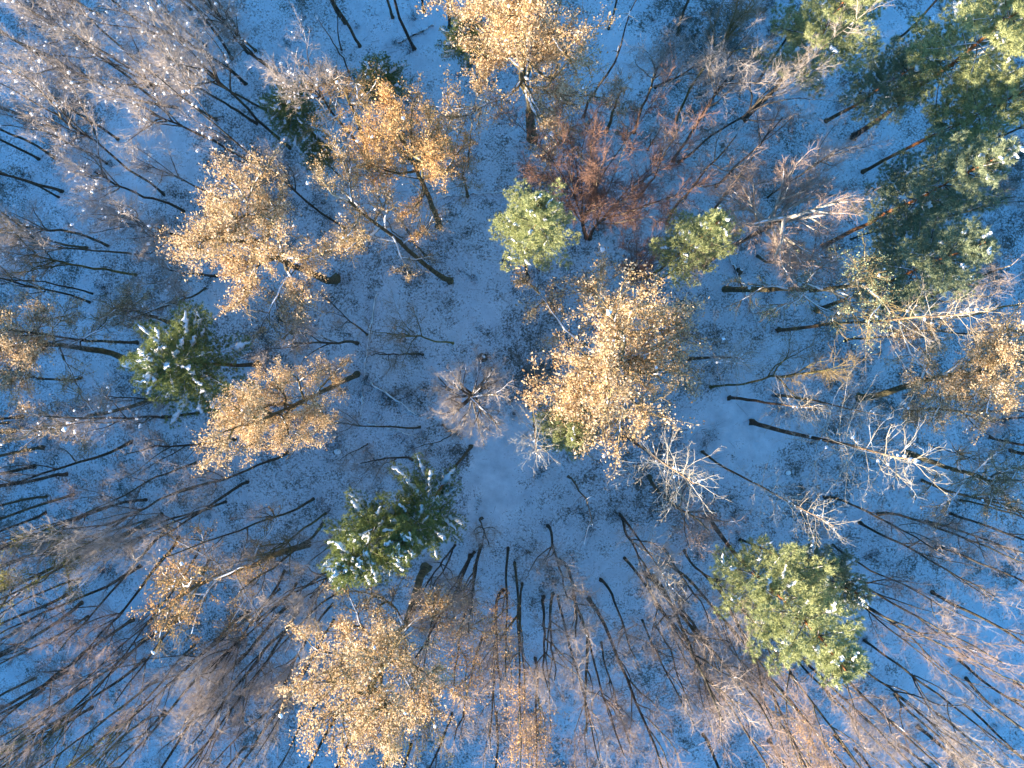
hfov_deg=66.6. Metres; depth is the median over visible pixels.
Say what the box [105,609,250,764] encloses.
bare tree
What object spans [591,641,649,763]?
bare tree
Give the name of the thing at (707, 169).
bare tree
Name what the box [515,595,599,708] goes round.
bare tree
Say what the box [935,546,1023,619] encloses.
bare tree
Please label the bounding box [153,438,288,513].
bare tree
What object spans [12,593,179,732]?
bare tree
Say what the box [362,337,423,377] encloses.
bare tree
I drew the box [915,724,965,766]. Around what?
bare tree
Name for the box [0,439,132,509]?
bare tree
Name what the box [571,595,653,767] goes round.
bare tree
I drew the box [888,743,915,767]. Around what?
bare tree
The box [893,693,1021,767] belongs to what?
bare tree
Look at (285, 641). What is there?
bare tree
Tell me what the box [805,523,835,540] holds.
bare tree
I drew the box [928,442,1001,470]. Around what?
bare tree
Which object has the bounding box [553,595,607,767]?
bare tree
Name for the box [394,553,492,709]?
bare tree
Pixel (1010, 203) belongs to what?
bare tree
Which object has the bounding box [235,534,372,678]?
bare tree
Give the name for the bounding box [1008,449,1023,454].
bare tree
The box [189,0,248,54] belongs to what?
bare tree
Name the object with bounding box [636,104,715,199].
bare tree
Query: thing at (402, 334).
bare tree
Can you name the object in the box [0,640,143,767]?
bare tree
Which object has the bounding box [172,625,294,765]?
bare tree
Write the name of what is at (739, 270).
tree stump
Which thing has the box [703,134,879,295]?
bare tree
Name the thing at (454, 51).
fir tree
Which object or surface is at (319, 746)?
bare tree
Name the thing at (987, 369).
oak tree
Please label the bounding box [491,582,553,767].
bare tree
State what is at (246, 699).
bare tree
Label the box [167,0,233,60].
bare tree
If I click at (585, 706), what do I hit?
bare tree
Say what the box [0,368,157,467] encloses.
oak tree
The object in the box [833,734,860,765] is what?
bare tree
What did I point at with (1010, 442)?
bare tree
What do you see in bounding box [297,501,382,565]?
bare tree
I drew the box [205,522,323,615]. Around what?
bare tree
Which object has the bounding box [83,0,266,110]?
bare tree
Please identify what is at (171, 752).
bare tree
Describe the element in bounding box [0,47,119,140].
bare tree
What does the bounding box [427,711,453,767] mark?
bare tree
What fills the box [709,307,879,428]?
bare tree
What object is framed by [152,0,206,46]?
bare tree
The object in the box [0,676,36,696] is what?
bare tree
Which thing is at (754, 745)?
bare tree
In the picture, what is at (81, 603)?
bare tree
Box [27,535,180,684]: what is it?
bare tree
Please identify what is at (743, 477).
dead tree
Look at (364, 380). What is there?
brushwood
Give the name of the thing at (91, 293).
bare tree
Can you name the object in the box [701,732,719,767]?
bare tree
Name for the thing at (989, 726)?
bare tree
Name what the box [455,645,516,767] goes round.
bare tree
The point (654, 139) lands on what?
bare tree
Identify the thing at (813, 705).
bare tree
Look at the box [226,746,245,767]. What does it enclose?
bare tree
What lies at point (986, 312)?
bare tree
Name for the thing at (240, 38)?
bare tree
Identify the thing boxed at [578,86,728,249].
bare tree
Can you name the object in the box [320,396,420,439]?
bare tree
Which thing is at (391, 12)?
bare tree
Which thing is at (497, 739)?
bare tree
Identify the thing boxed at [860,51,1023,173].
pine tree
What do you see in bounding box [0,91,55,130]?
bare tree
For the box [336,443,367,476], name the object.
bare tree
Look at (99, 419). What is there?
bare tree
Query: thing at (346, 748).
bare tree
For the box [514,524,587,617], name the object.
bare tree
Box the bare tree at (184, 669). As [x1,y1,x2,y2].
[140,588,280,697]
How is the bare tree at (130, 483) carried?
on the ground
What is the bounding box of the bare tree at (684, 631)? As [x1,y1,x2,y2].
[637,574,777,754]
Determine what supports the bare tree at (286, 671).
on the ground
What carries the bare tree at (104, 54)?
on the ground
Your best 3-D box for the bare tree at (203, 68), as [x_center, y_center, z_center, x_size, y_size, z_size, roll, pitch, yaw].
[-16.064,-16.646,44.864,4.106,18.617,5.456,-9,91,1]
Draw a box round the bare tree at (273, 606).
[243,567,329,661]
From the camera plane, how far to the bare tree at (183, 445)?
42.51 m
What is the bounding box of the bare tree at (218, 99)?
[108,1,257,126]
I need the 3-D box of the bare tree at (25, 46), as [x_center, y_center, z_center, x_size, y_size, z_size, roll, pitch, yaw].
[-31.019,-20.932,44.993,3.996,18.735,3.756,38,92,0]
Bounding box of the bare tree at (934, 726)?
[807,621,1023,767]
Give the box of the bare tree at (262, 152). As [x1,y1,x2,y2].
[131,23,346,228]
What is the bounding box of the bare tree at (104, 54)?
[32,0,217,121]
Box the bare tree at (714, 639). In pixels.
[676,597,764,725]
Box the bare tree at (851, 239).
[850,211,964,240]
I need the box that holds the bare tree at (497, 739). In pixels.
[494,711,498,767]
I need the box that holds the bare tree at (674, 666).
[654,625,727,730]
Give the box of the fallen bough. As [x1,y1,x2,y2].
[439,178,508,202]
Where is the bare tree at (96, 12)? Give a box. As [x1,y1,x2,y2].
[74,0,100,16]
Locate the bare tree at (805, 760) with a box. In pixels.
[742,672,836,767]
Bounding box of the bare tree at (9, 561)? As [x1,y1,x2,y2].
[0,518,150,587]
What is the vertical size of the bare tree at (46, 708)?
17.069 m
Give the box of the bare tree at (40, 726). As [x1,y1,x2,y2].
[2,712,55,752]
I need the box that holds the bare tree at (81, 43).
[2,0,157,101]
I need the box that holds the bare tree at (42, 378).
[0,356,82,392]
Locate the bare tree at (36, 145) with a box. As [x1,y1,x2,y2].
[0,128,55,159]
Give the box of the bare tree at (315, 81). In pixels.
[246,5,360,150]
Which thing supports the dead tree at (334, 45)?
on the ground
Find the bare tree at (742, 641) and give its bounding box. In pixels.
[664,562,820,766]
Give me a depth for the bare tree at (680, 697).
42.28 m
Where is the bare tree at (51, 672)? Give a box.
[0,618,134,753]
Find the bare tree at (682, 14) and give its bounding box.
[676,0,688,35]
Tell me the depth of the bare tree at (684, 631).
39.41 m
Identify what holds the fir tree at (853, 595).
on the ground
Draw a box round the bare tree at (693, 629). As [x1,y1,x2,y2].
[642,571,801,765]
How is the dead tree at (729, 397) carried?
on the ground
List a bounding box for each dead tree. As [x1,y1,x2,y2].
[315,15,349,72]
[327,0,342,50]
[464,93,481,167]
[507,403,565,478]
[567,475,594,543]
[582,0,638,116]
[605,404,728,521]
[613,513,693,606]
[672,310,777,396]
[701,450,861,545]
[727,360,831,445]
[749,365,951,510]
[774,267,1011,384]
[775,376,890,443]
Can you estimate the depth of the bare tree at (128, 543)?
40.00 m
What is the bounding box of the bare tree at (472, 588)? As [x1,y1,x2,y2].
[439,543,487,648]
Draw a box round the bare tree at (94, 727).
[10,679,157,767]
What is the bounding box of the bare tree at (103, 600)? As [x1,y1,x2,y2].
[12,526,169,667]
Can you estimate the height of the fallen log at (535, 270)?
0.350 m
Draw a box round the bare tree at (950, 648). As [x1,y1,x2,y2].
[867,608,1023,698]
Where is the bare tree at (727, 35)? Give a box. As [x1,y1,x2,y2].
[674,0,782,121]
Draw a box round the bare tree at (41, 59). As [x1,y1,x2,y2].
[0,23,177,108]
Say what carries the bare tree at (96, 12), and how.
on the ground
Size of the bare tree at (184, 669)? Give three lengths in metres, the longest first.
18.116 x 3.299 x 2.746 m
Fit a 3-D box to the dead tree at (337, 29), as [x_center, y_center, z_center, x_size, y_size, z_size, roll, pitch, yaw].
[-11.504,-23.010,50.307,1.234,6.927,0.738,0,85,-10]
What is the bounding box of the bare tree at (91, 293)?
[1,266,93,294]
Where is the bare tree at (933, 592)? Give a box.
[930,590,1023,650]
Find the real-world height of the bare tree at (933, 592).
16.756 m
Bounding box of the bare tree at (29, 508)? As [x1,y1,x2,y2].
[0,493,74,519]
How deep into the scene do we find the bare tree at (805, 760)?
44.18 m
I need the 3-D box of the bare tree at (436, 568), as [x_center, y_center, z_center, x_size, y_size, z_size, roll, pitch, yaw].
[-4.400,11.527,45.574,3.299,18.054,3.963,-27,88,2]
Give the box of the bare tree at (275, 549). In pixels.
[235,512,326,602]
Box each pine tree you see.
[487,178,581,277]
[531,394,604,460]
[644,204,745,289]
[707,515,873,692]
[743,0,887,122]
[813,206,1000,324]
[820,126,1023,254]
[824,34,948,127]
[850,0,1023,140]
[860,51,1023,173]
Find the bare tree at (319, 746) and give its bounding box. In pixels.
[305,709,338,767]
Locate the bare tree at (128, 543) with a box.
[54,500,226,614]
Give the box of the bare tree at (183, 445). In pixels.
[94,419,236,496]
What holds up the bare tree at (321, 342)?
on the ground
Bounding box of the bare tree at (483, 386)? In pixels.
[418,342,517,452]
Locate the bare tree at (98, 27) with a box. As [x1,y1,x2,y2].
[21,0,156,77]
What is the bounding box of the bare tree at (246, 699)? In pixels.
[178,610,299,767]
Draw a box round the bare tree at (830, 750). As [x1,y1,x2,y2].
[767,676,885,767]
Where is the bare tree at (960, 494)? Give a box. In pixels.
[920,479,1023,524]
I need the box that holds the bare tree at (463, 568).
[411,551,475,638]
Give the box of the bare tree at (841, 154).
[766,98,898,197]
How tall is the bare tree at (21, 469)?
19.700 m
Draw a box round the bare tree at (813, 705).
[731,588,918,767]
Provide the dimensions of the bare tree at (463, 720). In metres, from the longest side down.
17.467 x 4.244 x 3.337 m
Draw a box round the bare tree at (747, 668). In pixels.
[711,620,797,704]
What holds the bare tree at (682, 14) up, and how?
on the ground
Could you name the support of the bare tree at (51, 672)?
on the ground
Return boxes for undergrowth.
[0,0,1021,767]
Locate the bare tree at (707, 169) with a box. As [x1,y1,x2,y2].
[665,108,767,224]
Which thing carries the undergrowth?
on the ground
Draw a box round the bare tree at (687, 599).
[663,547,724,634]
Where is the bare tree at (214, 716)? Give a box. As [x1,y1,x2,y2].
[155,631,282,767]
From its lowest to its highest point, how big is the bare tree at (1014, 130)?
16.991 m
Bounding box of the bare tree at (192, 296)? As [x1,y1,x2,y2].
[106,275,206,324]
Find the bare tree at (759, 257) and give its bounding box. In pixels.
[756,209,846,287]
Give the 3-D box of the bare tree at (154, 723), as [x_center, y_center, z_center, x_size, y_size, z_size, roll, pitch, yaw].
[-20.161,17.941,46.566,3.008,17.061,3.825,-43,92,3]
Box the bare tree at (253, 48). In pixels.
[207,1,256,51]
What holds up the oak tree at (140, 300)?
on the ground
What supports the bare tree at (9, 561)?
on the ground
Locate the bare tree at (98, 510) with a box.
[0,498,147,584]
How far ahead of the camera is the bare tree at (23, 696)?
51.19 m
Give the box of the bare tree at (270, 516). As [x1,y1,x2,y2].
[126,493,314,578]
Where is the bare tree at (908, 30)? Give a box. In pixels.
[898,0,937,38]
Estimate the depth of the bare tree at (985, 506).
50.99 m
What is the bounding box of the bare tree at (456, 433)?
[442,418,466,446]
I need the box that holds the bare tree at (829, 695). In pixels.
[793,655,924,767]
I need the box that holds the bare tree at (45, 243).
[0,216,141,270]
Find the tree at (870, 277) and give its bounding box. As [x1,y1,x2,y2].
[720,228,917,353]
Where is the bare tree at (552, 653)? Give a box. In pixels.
[533,592,593,715]
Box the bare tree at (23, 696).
[0,671,68,721]
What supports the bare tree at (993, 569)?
on the ground
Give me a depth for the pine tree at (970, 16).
38.23 m
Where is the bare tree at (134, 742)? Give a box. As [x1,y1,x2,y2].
[107,710,165,766]
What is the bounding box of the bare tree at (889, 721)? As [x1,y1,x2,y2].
[791,631,981,767]
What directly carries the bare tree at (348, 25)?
on the ground
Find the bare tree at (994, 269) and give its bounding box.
[874,238,1023,314]
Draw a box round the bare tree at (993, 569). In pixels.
[924,520,1023,581]
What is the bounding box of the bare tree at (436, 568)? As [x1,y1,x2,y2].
[400,544,466,635]
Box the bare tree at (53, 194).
[0,162,59,198]
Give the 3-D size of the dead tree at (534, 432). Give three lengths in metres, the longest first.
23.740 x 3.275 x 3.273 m
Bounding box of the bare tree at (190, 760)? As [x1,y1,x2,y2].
[183,735,215,767]
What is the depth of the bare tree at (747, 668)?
42.88 m
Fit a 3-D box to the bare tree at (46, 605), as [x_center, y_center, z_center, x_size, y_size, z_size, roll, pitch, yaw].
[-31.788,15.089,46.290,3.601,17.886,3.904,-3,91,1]
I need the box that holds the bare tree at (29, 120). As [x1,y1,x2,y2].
[0,90,106,164]
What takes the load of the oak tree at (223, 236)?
on the ground
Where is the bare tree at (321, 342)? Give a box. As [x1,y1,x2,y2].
[245,308,358,383]
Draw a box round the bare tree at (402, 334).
[347,289,453,373]
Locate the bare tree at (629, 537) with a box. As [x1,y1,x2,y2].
[608,518,682,627]
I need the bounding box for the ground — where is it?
[0,0,1023,767]
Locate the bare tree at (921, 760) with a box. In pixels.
[898,744,931,767]
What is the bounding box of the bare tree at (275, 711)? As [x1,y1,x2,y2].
[244,619,334,767]
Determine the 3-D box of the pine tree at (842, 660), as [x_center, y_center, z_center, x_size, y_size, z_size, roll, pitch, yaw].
[13.100,9.763,41.883,6.797,24.663,6.061,-26,93,3]
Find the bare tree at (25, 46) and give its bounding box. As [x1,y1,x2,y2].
[0,25,68,75]
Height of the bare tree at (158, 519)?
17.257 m
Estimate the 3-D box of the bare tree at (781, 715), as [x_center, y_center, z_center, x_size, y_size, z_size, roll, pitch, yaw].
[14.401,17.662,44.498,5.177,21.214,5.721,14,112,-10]
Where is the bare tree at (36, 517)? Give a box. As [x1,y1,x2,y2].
[0,511,46,531]
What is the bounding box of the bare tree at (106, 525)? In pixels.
[7,480,214,573]
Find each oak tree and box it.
[0,279,147,409]
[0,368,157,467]
[78,268,192,344]
[123,496,310,662]
[150,142,370,354]
[186,348,360,477]
[270,562,512,767]
[298,58,417,183]
[302,116,453,284]
[338,71,480,247]
[407,0,619,196]
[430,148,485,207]
[505,244,724,484]
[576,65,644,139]
[855,299,1023,447]
[903,433,1023,531]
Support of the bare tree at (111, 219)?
on the ground
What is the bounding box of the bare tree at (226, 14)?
[171,0,236,29]
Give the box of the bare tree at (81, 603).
[0,600,83,656]
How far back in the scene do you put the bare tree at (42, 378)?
48.92 m
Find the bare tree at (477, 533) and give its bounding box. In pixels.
[461,511,507,567]
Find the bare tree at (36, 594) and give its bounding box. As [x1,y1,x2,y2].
[0,577,81,626]
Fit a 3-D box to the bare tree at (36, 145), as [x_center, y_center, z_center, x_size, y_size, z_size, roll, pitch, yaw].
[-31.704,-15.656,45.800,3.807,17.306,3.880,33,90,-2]
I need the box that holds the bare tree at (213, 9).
[162,0,271,70]
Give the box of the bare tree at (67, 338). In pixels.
[0,316,138,363]
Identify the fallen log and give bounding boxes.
[358,293,376,429]
[363,421,420,438]
[370,382,423,415]
[398,24,433,42]
[534,267,537,294]
[729,258,759,327]
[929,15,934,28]
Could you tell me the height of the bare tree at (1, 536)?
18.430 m
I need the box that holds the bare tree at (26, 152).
[0,139,40,160]
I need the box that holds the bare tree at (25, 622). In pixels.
[0,564,142,670]
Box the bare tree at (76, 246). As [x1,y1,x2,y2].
[0,227,88,255]
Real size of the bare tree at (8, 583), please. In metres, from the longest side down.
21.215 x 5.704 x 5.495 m
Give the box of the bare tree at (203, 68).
[140,2,291,149]
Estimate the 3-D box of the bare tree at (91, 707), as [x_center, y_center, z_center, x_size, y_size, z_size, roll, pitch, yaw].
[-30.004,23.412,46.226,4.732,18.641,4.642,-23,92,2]
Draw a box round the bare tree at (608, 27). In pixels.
[607,0,617,29]
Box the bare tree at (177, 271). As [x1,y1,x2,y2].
[115,216,217,308]
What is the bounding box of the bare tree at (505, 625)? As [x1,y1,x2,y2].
[476,546,531,713]
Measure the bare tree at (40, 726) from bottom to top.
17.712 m
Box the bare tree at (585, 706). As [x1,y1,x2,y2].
[563,629,646,767]
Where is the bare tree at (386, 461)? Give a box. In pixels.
[340,438,413,496]
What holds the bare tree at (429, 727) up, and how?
on the ground
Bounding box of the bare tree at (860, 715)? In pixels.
[791,644,931,766]
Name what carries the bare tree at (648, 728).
on the ground
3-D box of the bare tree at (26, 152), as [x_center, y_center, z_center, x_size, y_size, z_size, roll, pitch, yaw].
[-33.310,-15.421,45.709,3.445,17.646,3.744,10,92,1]
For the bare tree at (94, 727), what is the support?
on the ground
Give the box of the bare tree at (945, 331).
[888,304,1023,347]
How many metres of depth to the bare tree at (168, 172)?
43.15 m
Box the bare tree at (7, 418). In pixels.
[0,414,24,419]
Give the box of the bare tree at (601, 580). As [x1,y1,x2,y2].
[592,577,665,675]
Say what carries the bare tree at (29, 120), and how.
on the ground
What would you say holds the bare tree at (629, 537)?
on the ground
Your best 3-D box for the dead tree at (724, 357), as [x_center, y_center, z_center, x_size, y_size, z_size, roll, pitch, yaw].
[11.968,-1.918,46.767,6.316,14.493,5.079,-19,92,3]
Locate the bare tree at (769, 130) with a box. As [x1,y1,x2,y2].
[714,96,811,187]
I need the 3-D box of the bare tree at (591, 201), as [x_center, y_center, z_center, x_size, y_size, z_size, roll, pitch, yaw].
[3.103,-12.697,42.869,8.316,22.341,8.478,24,92,0]
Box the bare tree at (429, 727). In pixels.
[378,596,454,767]
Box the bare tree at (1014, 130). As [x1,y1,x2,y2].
[995,125,1023,141]
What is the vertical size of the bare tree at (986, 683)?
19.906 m
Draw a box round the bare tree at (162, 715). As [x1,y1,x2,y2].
[85,663,213,767]
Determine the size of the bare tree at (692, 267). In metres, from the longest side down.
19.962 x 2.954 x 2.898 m
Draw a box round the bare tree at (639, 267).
[613,211,683,287]
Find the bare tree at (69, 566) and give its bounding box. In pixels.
[0,508,211,589]
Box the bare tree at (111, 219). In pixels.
[67,176,202,248]
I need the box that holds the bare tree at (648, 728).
[585,596,697,767]
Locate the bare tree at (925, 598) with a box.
[832,543,993,645]
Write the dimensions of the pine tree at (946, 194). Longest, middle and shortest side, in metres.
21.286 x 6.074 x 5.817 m
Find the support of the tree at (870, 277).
on the ground
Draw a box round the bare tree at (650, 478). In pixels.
[647,467,758,568]
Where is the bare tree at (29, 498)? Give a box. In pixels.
[0,495,47,505]
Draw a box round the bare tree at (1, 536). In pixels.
[0,503,124,556]
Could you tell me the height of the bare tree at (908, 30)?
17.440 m
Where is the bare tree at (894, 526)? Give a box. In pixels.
[823,496,965,567]
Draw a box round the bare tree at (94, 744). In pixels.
[55,724,118,767]
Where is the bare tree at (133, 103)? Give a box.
[55,57,263,167]
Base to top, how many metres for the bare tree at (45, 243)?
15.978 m
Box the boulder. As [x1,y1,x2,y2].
[333,449,341,454]
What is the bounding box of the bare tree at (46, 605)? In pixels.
[1,593,68,624]
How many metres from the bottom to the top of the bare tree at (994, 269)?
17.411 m
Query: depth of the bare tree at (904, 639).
39.77 m
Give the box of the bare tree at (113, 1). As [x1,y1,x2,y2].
[111,0,164,45]
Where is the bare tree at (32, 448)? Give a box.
[0,445,45,456]
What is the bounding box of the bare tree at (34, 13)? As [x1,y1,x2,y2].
[1,0,154,88]
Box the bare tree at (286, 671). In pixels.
[240,602,333,751]
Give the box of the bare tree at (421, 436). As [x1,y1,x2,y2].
[409,431,451,468]
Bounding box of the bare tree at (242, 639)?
[192,582,297,683]
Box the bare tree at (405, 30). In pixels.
[394,0,416,50]
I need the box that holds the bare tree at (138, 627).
[1,549,200,767]
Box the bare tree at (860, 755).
[853,747,870,767]
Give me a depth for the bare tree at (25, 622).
43.02 m
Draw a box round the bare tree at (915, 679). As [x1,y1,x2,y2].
[862,639,1023,767]
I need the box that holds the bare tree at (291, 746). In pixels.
[265,694,324,767]
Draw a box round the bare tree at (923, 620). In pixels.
[788,546,1023,688]
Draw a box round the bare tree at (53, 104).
[0,33,164,196]
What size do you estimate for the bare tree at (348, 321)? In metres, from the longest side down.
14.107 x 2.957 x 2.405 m
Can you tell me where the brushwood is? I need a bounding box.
[0,0,1023,767]
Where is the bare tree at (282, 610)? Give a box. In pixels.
[134,607,289,747]
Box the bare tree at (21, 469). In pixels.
[0,466,36,475]
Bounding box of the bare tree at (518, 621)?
[476,561,546,767]
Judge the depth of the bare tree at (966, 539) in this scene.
42.46 m
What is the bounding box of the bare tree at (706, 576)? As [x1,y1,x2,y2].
[683,549,797,658]
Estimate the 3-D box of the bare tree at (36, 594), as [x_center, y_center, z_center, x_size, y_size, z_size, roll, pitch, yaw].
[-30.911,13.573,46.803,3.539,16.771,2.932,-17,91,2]
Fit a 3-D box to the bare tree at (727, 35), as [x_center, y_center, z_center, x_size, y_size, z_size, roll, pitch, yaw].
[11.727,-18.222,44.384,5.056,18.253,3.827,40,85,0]
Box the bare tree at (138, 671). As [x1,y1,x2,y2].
[56,559,210,734]
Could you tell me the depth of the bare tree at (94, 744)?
52.48 m
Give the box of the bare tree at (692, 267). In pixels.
[634,219,747,298]
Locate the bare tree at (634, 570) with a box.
[623,556,752,767]
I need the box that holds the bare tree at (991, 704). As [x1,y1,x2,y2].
[964,676,1023,730]
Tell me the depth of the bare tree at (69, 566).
41.65 m
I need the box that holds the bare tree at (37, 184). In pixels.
[0,169,63,192]
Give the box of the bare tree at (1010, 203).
[937,169,1023,218]
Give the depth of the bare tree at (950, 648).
39.89 m
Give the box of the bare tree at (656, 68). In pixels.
[621,12,697,133]
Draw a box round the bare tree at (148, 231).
[85,190,207,262]
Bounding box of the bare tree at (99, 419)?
[13,372,214,451]
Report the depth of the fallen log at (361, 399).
54.12 m
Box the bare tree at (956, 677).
[866,605,1023,727]
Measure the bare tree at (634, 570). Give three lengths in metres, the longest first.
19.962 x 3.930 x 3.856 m
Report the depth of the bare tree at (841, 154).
41.13 m
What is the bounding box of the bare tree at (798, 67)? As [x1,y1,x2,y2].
[678,0,894,163]
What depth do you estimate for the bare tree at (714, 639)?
42.30 m
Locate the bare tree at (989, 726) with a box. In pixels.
[963,703,1023,767]
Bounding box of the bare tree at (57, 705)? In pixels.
[0,619,181,767]
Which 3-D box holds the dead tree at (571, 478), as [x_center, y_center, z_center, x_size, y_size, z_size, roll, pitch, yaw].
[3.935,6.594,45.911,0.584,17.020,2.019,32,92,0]
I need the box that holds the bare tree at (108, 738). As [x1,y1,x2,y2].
[56,644,195,767]
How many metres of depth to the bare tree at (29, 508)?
51.01 m
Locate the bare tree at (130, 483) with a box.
[48,460,196,521]
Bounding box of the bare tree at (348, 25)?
[330,0,361,47]
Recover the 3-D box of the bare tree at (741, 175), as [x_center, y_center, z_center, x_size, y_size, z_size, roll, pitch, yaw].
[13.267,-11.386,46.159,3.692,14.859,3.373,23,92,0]
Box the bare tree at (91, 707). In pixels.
[1,705,93,767]
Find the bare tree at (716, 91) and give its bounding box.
[672,0,803,161]
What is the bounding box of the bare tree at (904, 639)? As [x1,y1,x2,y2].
[806,564,994,691]
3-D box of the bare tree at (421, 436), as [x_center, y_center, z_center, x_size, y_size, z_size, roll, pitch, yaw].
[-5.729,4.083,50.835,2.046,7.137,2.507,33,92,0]
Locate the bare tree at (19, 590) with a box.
[0,512,163,627]
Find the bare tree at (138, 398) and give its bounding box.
[78,387,193,421]
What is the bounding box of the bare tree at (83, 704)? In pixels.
[0,658,145,767]
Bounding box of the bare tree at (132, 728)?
[92,716,149,767]
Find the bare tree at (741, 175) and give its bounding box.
[714,143,791,211]
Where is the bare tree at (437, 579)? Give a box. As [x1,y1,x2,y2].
[389,550,453,642]
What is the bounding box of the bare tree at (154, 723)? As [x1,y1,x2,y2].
[91,634,225,763]
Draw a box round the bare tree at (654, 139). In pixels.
[636,100,679,160]
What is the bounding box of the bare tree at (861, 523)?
[858,521,1023,627]
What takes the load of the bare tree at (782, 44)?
on the ground
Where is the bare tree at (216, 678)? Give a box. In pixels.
[167,569,285,730]
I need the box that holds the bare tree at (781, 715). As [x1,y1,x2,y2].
[714,578,843,767]
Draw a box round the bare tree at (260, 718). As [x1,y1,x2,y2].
[200,665,307,767]
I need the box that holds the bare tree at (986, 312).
[949,302,1023,318]
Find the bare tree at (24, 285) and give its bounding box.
[0,247,90,303]
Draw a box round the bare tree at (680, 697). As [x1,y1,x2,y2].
[641,619,715,735]
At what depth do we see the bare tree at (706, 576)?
39.01 m
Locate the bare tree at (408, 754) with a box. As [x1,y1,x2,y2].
[403,743,412,767]
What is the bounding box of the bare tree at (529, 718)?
[522,623,567,742]
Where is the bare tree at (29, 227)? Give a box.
[0,195,109,251]
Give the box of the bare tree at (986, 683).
[957,658,1023,717]
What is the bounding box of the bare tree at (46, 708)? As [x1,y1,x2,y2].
[0,685,80,737]
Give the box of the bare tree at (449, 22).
[447,1,451,28]
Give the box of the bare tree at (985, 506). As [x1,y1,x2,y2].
[959,499,1021,517]
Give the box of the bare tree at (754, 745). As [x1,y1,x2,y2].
[655,603,807,767]
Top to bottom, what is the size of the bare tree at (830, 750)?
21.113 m
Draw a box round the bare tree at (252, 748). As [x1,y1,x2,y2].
[238,703,285,767]
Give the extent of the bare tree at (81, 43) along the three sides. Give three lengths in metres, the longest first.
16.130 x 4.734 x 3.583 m
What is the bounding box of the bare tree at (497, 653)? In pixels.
[466,588,532,718]
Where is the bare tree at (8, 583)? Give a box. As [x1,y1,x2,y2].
[0,520,148,632]
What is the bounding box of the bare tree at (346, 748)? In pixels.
[335,733,350,767]
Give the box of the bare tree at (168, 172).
[110,132,229,202]
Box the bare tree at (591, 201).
[479,40,682,240]
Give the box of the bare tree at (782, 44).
[757,0,828,81]
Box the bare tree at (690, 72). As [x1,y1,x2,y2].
[654,41,731,89]
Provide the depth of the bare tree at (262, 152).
39.15 m
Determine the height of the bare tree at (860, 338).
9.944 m
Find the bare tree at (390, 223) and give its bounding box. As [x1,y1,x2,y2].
[358,202,403,238]
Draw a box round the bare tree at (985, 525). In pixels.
[948,512,1023,542]
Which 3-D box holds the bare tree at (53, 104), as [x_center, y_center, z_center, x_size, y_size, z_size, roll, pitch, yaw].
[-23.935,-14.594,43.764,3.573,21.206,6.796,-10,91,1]
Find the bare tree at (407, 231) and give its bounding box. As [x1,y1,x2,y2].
[386,209,435,266]
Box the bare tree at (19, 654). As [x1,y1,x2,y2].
[0,615,88,671]
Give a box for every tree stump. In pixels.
[478,353,487,361]
[735,268,742,274]
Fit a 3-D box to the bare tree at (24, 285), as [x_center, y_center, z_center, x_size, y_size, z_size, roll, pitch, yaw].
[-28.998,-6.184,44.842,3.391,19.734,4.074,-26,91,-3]
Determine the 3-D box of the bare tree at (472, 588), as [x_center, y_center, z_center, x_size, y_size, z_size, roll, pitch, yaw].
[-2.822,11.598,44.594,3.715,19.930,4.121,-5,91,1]
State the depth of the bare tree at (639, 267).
47.49 m
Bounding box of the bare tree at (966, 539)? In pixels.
[876,509,1023,578]
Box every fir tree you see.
[117,298,265,429]
[256,72,335,158]
[299,133,338,175]
[316,486,422,594]
[352,51,411,112]
[375,444,473,566]
[434,13,506,94]
[738,533,875,617]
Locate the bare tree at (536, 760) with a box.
[508,656,569,767]
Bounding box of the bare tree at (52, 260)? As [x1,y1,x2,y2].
[0,207,137,285]
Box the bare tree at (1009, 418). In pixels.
[991,417,1023,421]
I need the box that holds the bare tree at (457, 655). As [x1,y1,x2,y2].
[431,544,504,721]
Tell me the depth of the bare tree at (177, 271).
46.96 m
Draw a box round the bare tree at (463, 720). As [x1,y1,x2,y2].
[435,637,484,758]
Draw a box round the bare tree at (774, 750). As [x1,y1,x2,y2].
[767,737,787,767]
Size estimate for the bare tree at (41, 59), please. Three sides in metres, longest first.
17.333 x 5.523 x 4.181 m
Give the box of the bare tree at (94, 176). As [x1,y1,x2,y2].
[49,103,185,215]
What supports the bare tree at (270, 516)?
on the ground
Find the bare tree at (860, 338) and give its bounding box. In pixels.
[844,320,941,374]
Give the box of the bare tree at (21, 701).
[0,688,45,714]
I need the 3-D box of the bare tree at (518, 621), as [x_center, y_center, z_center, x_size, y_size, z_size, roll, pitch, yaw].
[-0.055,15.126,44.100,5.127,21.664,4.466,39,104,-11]
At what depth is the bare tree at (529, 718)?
42.21 m
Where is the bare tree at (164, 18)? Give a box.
[66,0,247,85]
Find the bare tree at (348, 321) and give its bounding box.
[302,279,367,335]
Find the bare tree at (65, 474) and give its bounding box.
[0,472,67,486]
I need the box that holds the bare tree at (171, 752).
[101,680,223,767]
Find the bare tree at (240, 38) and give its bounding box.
[212,0,277,75]
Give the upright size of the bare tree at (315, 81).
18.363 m
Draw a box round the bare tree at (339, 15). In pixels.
[330,1,347,24]
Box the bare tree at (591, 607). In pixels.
[538,556,611,660]
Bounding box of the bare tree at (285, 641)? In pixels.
[222,592,336,700]
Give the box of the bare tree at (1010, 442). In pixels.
[988,436,1023,445]
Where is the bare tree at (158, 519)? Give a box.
[107,480,249,553]
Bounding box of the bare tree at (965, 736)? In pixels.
[937,712,1016,767]
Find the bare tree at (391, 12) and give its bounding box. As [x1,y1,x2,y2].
[386,0,394,18]
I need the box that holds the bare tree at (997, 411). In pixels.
[920,395,1023,454]

